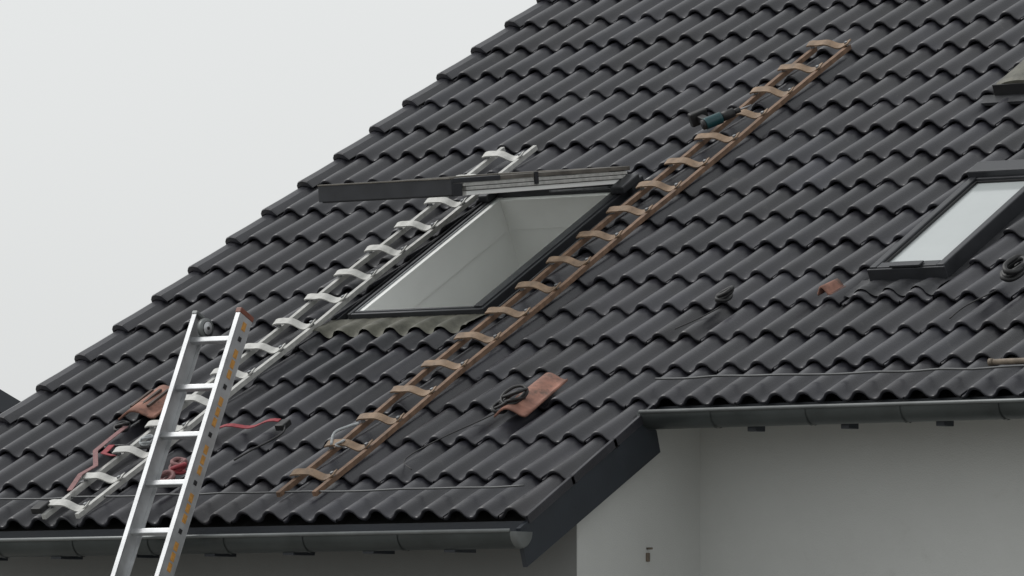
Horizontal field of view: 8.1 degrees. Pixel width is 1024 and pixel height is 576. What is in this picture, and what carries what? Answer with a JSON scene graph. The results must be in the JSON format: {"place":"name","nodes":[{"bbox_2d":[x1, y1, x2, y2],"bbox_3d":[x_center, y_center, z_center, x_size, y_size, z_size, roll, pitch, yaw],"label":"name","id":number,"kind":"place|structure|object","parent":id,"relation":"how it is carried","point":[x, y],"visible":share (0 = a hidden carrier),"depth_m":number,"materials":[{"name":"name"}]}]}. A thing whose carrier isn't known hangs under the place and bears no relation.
{"place":"outdoors","nodes":[
{"label":"outdoors","id":0,"kind":"place"},
{"bbox_2d":[0,0,536,400],"label":"sky","id":1,"kind":"structure","parent":0,"point":[137,137],"materials":[{"name":"white"}]},
{"bbox_2d":[0,419,1023,575],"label":"walls","id":2,"kind":"structure","parent":0,"point":[930,498],"depth_m":32.89,"materials":[{"name":"grey paint"}]},
{"bbox_2d":[0,0,1023,529],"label":"roof tiles","id":3,"kind":"object","parent":2,"relation":"on","point":[612,310],"visible":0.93,"depth_m":34.64,"materials":[{"name":"black tile"}]},
{"bbox_2d":[31,420,187,513],"bbox_3d":[-1.730,0.828,33.815,0.714,0.464,0.863,-2,-4,24],"label":"ratchet strap","id":4,"kind":"object","parent":3,"relation":"on","point":[177,465],"visible":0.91,"depth_m":33.79,"materials":[{"name":"red fabric"}]},
{"bbox_2d":[118,385,169,419],"bbox_3d":[-1.714,0.545,34.525,0.210,0.180,0.305,-2,-4,30],"label":"terracotta roof tile","id":5,"kind":"object","parent":3,"relation":"on","point":[150,403],"visible":0.84,"depth_m":34.47,"materials":[{"name":"brown ceramic"}]},
{"bbox_2d":[219,418,291,460],"bbox_3d":[-1.190,0.710,33.827,0.312,0.209,0.406,1,-4,-15],"label":"ratchet strap","id":6,"kind":"object","parent":3,"relation":"on","point":[282,425],"visible":0.98,"depth_m":33.80,"materials":[{"name":"red fabric"}]},
{"bbox_2d":[41,145,537,518],"bbox_3d":[-1.024,0.176,35.016,0.245,1.961,3.647,-2,-4,36],"label":"roof ladder","id":7,"kind":"object","parent":3,"relation":"on","point":[251,349],"visible":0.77,"depth_m":35.00,"materials":[{"name":"silver metal"}]},
{"bbox_2d":[0,0,657,523],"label":"verge tiles","id":8,"kind":"object","parent":3,"relation":"attached to","point":[234,242],"visible":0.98,"depth_m":36.45,"materials":[{"name":"black tile"}]},
{"bbox_2d":[330,422,358,447],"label":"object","id":9,"kind":"object","parent":3,"relation":"on","point":[341,429],"visible":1,"depth_m":33.32,"materials":[{"name":"silver metal"}]},
{"bbox_2d":[404,384,528,469],"bbox_3d":[-0.213,0.634,33.028,0.599,0.404,0.187,1,-4,-22],"label":"cable coil","id":10,"kind":"object","parent":3,"relation":"on","point":[505,399],"visible":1,"depth_m":33.09,"materials":[{"name":"black rubber"}]},
{"bbox_2d":[313,174,652,337],"bbox_3d":[-0.132,-0.042,35.294,0.968,1.071,1.580,-2,-4,36],"label":"open roof window frame","id":11,"kind":"object","parent":3,"relation":"in","point":[474,264],"visible":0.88,"depth_m":35.60,"materials":[{"name":"black metal"}]},
{"bbox_2d":[317,166,629,202],"bbox_3d":[-0.176,-0.504,35.245,0.794,0.237,1.502,-2,-4,36],"label":"open roof window sash","id":12,"kind":"object","parent":11,"relation":"attached to","point":[451,186],"visible":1,"depth_m":34.78,"materials":[{"name":"grey metal"}]},
{"bbox_2d":[0,395,1023,566],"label":"bargeboard and eaves","id":13,"kind":"object","parent":3,"relation":"attached to","point":[614,470],"visible":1,"depth_m":32.51,"materials":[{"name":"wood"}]},
{"bbox_2d":[0,398,1023,557],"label":"gutters","id":14,"kind":"object","parent":13,"relation":"attached to","point":[825,414],"visible":0.95,"depth_m":32.39,"materials":[{"name":"metal"}]},
{"bbox_2d":[0,364,1023,499],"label":"snow guard wire","id":15,"kind":"object","parent":3,"relation":"on","point":[710,376],"visible":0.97,"depth_m":32.61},
{"bbox_2d":[494,372,567,417],"bbox_3d":[0.091,0.490,33.213,0.183,0.222,0.388,-2,-4,36],"label":"terracotta roof tile","id":16,"kind":"object","parent":3,"relation":"on","point":[544,387],"visible":1,"depth_m":33.19,"materials":[{"name":"orange ceramic"}]},
{"bbox_2d":[276,39,851,496],"bbox_3d":[0.320,-0.154,34.766,0.250,2.422,4.459,-2,-4,36],"label":"roof ladder","id":17,"kind":"object","parent":3,"relation":"on","point":[494,341],"visible":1,"depth_m":34.62,"materials":[{"name":"brown wood"}]},
{"bbox_2d":[675,285,733,328],"bbox_3d":[0.907,0.090,33.586,0.290,0.209,0.126,2,-4,-33],"label":"cable coil","id":18,"kind":"object","parent":3,"relation":"on","point":[724,295],"visible":1,"depth_m":33.60,"materials":[{"name":"black rubber"}]},
{"bbox_2d":[688,104,751,129],"bbox_3d":[1.029,-0.842,35.926,0.291,0.134,0.181,1,-4,-16],"label":"cordless drill","id":19,"kind":"object","parent":3,"relation":"on","point":[702,118],"visible":1,"depth_m":35.86,"materials":[{"name":"teal plastic"}]},
{"bbox_2d":[817,278,844,295],"bbox_3d":[1.470,0.000,33.454,0.080,0.093,0.138,-3,-5,42],"label":"terracotta roof tile","id":20,"kind":"object","parent":3,"relation":"on","point":[830,287],"visible":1,"depth_m":33.44,"materials":[{"name":"orange ceramic"}]},
{"bbox_2d":[845,159,1023,296],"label":"closed roof window","id":21,"kind":"structure","parent":3,"relation":"on","point":[979,210],"depth_m":33.63,"materials":[{"name":"black metal"}]},
{"bbox_2d":[949,254,1023,318],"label":"cable coil","id":22,"kind":"object","parent":3,"relation":"on","point":[1012,270],"visible":1,"depth_m":32.76,"materials":[{"name":"black rubber"}]},
{"bbox_2d":[987,358,1023,365],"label":"metal pipe","id":23,"kind":"object","parent":3,"relation":"on","point":[993,361],"visible":1,"depth_m":31.90,"materials":[{"name":"beige metal"}]},
{"bbox_2d":[646,547,652,561],"bbox_3d":[0.625,1.210,32.941,0.030,0.065,0.020,-2,-4,36],"label":"wall bracket","id":24,"kind":"object","parent":2,"relation":"attached to","point":[648,555],"depth_m":32.94,"materials":[{"name":"grey metal"}]},
{"bbox_2d":[0,0,1023,530],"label":"roof underlay","id":25,"kind":"object","parent":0,"point":[320,520],"visible":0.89,"depth_m":33.02,"materials":[{"name":"black"}]},
{"bbox_2d":[979,60,1023,105],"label":"roof vent hood","id":26,"kind":"object","parent":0,"point":[1010,85],"visible":1,"depth_m":35.31,"materials":[{"name":"grey metal"}]},
{"label":"ground","id":27,"kind":"structure","parent":0,"visible":0},
{"bbox_2d":[111,307,253,575],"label":"extension ladder","id":28,"kind":"object","parent":27,"relation":"on","point":[200,330],"visible":1,"depth_m":33.11,"materials":[{"name":"metal"}]},
{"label":"walls","id":29,"kind":"object","parent":27,"relation":"on","visible":0},
{"bbox_2d":[0,389,20,413],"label":"roof","id":30,"kind":"structure","parent":29,"relation":"on","point":[7,401],"depth_m":51.26,"materials":[{"name":"tile"}]}
]}

